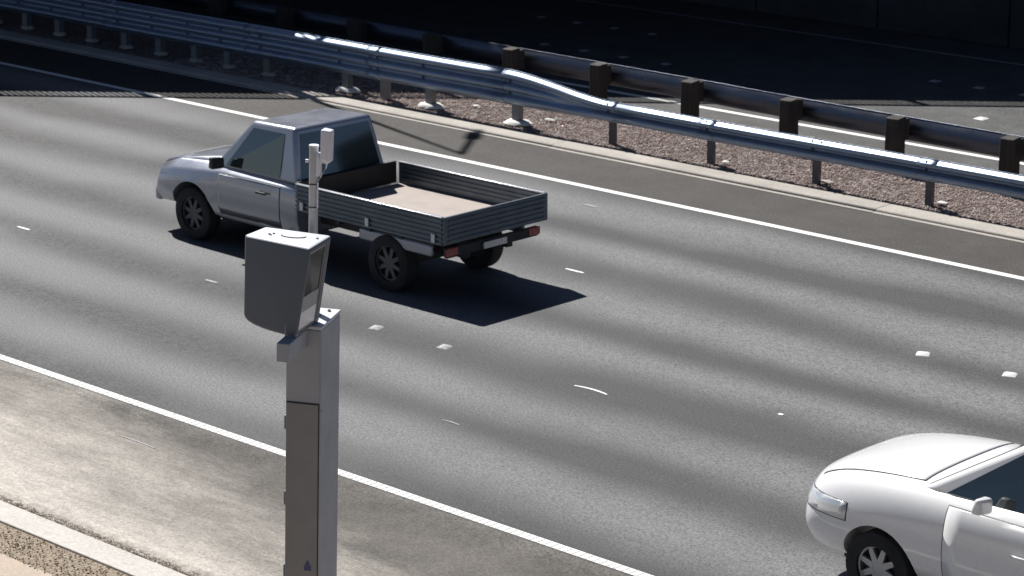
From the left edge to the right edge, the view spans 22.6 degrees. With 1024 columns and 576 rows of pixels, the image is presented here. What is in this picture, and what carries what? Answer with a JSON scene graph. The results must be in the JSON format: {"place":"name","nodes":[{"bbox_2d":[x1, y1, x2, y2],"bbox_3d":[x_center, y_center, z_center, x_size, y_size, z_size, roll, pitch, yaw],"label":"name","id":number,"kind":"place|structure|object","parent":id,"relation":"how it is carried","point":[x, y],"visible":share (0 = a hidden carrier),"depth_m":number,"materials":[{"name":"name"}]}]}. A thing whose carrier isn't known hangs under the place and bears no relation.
{"place":"outdoors","nodes":[
{"label":"outdoors","id":0,"kind":"place"},
{"bbox_2d":[0,553,52,575],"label":"footpath","id":1,"kind":"structure","parent":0,"point":[9,566],"depth_m":22.32,"materials":[{"name":"concrete"}]},
{"bbox_2d":[244,128,340,575],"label":"speed camera","id":2,"kind":"object","parent":1,"relation":"on","point":[285,271],"visible":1,"depth_m":17.41,"materials":[{"name":"paint"}]},
{"bbox_2d":[283,401,319,575],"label":"access door","id":3,"kind":"structure","parent":2,"relation":"in","point":[301,421],"depth_m":17.60,"materials":[{"name":"paint"}]},
{"bbox_2d":[0,523,128,575],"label":"dirt verge","id":4,"kind":"structure","parent":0,"point":[48,555],"depth_m":22.59,"materials":[{"name":"brown gravel"}]},
{"bbox_2d":[0,523,122,575],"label":"verge grit","id":5,"kind":"object","parent":4,"relation":"on","point":[5,537],"visible":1,"depth_m":22.60,"materials":[{"name":"gravel"}]},
{"bbox_2d":[0,39,1023,575],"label":"road","id":6,"kind":"structure","parent":0,"point":[700,349],"depth_m":28.68,"materials":[{"name":"grey asphalt"}]},
{"bbox_2d":[0,495,198,575],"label":"kerb grit","id":7,"kind":"object","parent":6,"relation":"on","point":[174,568],"visible":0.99,"depth_m":23.28,"materials":[{"name":"gravel"}]},
{"bbox_2d":[119,435,153,447],"bbox_3d":[-3.800,1.549,25.906,0.600,0.001,0.032,14,21,42],"label":"worn lane mark","id":8,"kind":"object","parent":6,"relation":"on","point":[136,440],"visible":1,"depth_m":25.91,"materials":[{"name":"paint"}]},
{"bbox_2d":[0,354,652,575],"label":"edge line","id":9,"kind":"object","parent":6,"relation":"on","point":[564,548],"visible":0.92,"depth_m":24.73,"materials":[{"name":"paint"}]},
{"bbox_2d":[156,107,547,291],"bbox_3d":[-2.243,-1.289,32.958,5.724,1.739,2.073,14,21,42],"label":"utility truck","id":10,"kind":"object","parent":6,"relation":"on","point":[256,173],"visible":0.98,"depth_m":32.54,"materials":[{"name":"silver metal"}]},
{"bbox_2d":[368,325,382,329],"bbox_3d":[-1.584,0.455,29.863,0.144,0.018,0.144,8,17,25],"label":"lane marker","id":11,"kind":"object","parent":6,"relation":"on","point":[377,327],"visible":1,"depth_m":29.83,"materials":[{"name":"white paint"}]},
{"bbox_2d":[436,344,452,348],"bbox_3d":[-0.766,0.661,29.112,0.144,0.018,0.144,9,18,31],"label":"lane marker","id":12,"kind":"object","parent":6,"relation":"on","point":[444,346],"visible":1,"depth_m":29.08,"materials":[{"name":"white paint"}]},
{"bbox_2d":[0,62,1023,279],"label":"edge line","id":13,"kind":"object","parent":6,"relation":"on","point":[664,202],"visible":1,"depth_m":36.54,"materials":[{"name":"paint"}]},
{"bbox_2d":[574,385,606,394],"bbox_3d":[0.859,1.093,27.564,0.470,0.001,0.059,14,21,42],"label":"worn lane mark","id":14,"kind":"object","parent":6,"relation":"on","point":[591,389],"visible":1,"depth_m":27.56,"materials":[{"name":"paint"}]},
{"bbox_2d":[806,433,1023,575],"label":"passenger car","id":15,"kind":"object","parent":6,"relation":"on","point":[933,504],"visible":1,"depth_m":21.45,"materials":[{"name":"white metal"}]},
{"bbox_2d":[916,351,929,355],"bbox_3d":[4.630,0.736,28.841,0.150,0.018,0.150,4,16,14],"label":"lane marker","id":16,"kind":"object","parent":6,"relation":"on","point":[921,353],"visible":1,"depth_m":28.80,"materials":[{"name":"white paint"}]},
{"bbox_2d":[1002,372,1017,376],"bbox_3d":[5.462,0.943,28.089,0.150,0.018,0.150,6,16,20],"label":"lane marker","id":17,"kind":"object","parent":6,"relation":"on","point":[1010,374],"visible":1,"depth_m":28.05,"materials":[{"name":"white paint"}]},
{"bbox_2d":[0,9,1023,229],"bbox_3d":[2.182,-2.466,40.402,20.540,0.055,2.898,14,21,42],"label":"median gravel","id":18,"kind":"structure","parent":0,"point":[325,86],"depth_m":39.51,"materials":[{"name":"brown gravel"}]},
{"bbox_2d":[0,0,1023,206],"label":"guardrail","id":19,"kind":"object","parent":18,"relation":"on","point":[431,75],"visible":1,"depth_m":41.51,"materials":[{"name":"metal"}]},
{"bbox_2d":[144,0,1023,196],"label":"guardrail","id":20,"kind":"object","parent":18,"relation":"on","point":[896,131],"visible":0.9,"depth_m":41.06,"materials":[{"name":"silver metal"}]},
{"bbox_2d":[820,180,833,183],"bbox_3d":[4.531,-1.533,36.825,0.233,0.030,0.114,14,21,42],"label":"concrete lump","id":21,"kind":"object","parent":18,"relation":"on","point":[828,181],"visible":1,"depth_m":36.77,"materials":[{"name":"grey concrete"}]},
{"bbox_2d":[936,201,947,204],"bbox_3d":[5.979,-1.189,35.568,0.168,0.034,0.124,14,21,42],"label":"concrete lump","id":22,"kind":"object","parent":18,"relation":"on","point":[942,202],"visible":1,"depth_m":35.53,"materials":[{"name":"white concrete"}]},
{"bbox_2d":[117,0,1023,174],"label":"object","id":23,"kind":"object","parent":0,"point":[877,77],"visible":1,"depth_m":47.39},
{"bbox_2d":[543,78,1023,164],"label":"edge line","id":24,"kind":"object","parent":23,"relation":"on","point":[880,138],"depth_m":41.14,"materials":[{"name":"paint"}]},
{"bbox_2d":[579,0,1023,65],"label":"road edge line","id":25,"kind":"object","parent":23,"relation":"on","point":[806,33],"visible":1,"depth_m":49.37,"materials":[{"name":"paint"}]},
{"bbox_2d":[974,117,988,119],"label":"lane marker","id":26,"kind":"object","parent":23,"relation":"on","point":[981,118],"visible":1,"depth_m":41.49,"materials":[{"name":"white paint"}]},
{"bbox_2d":[669,0,1023,50],"bbox_3d":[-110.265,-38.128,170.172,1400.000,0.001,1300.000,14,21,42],"label":"ground","id":27,"kind":"structure","parent":0,"point":[849,25],"depth_m":50.46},
{"bbox_2d":[0,500,186,575],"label":"kerb","id":28,"kind":"structure","parent":27,"relation":"on","point":[86,546],"depth_m":22.88,"materials":[{"name":"concrete"}]},
{"bbox_2d":[0,29,1023,240],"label":"kerb","id":29,"kind":"structure","parent":27,"relation":"on","point":[892,209],"depth_m":39.48,"materials":[{"name":"concrete"}]},
{"bbox_2d":[0,37,1023,242],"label":"gutter","id":30,"kind":"object","parent":27,"relation":"on","point":[804,198],"visible":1,"depth_m":39.23,"materials":[{"name":"concrete"}]},
{"bbox_2d":[674,0,1023,49],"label":"retaining wall","id":31,"kind":"structure","parent":0,"point":[999,23],"depth_m":49.20,"materials":[{"name":"concrete"}]}
]}

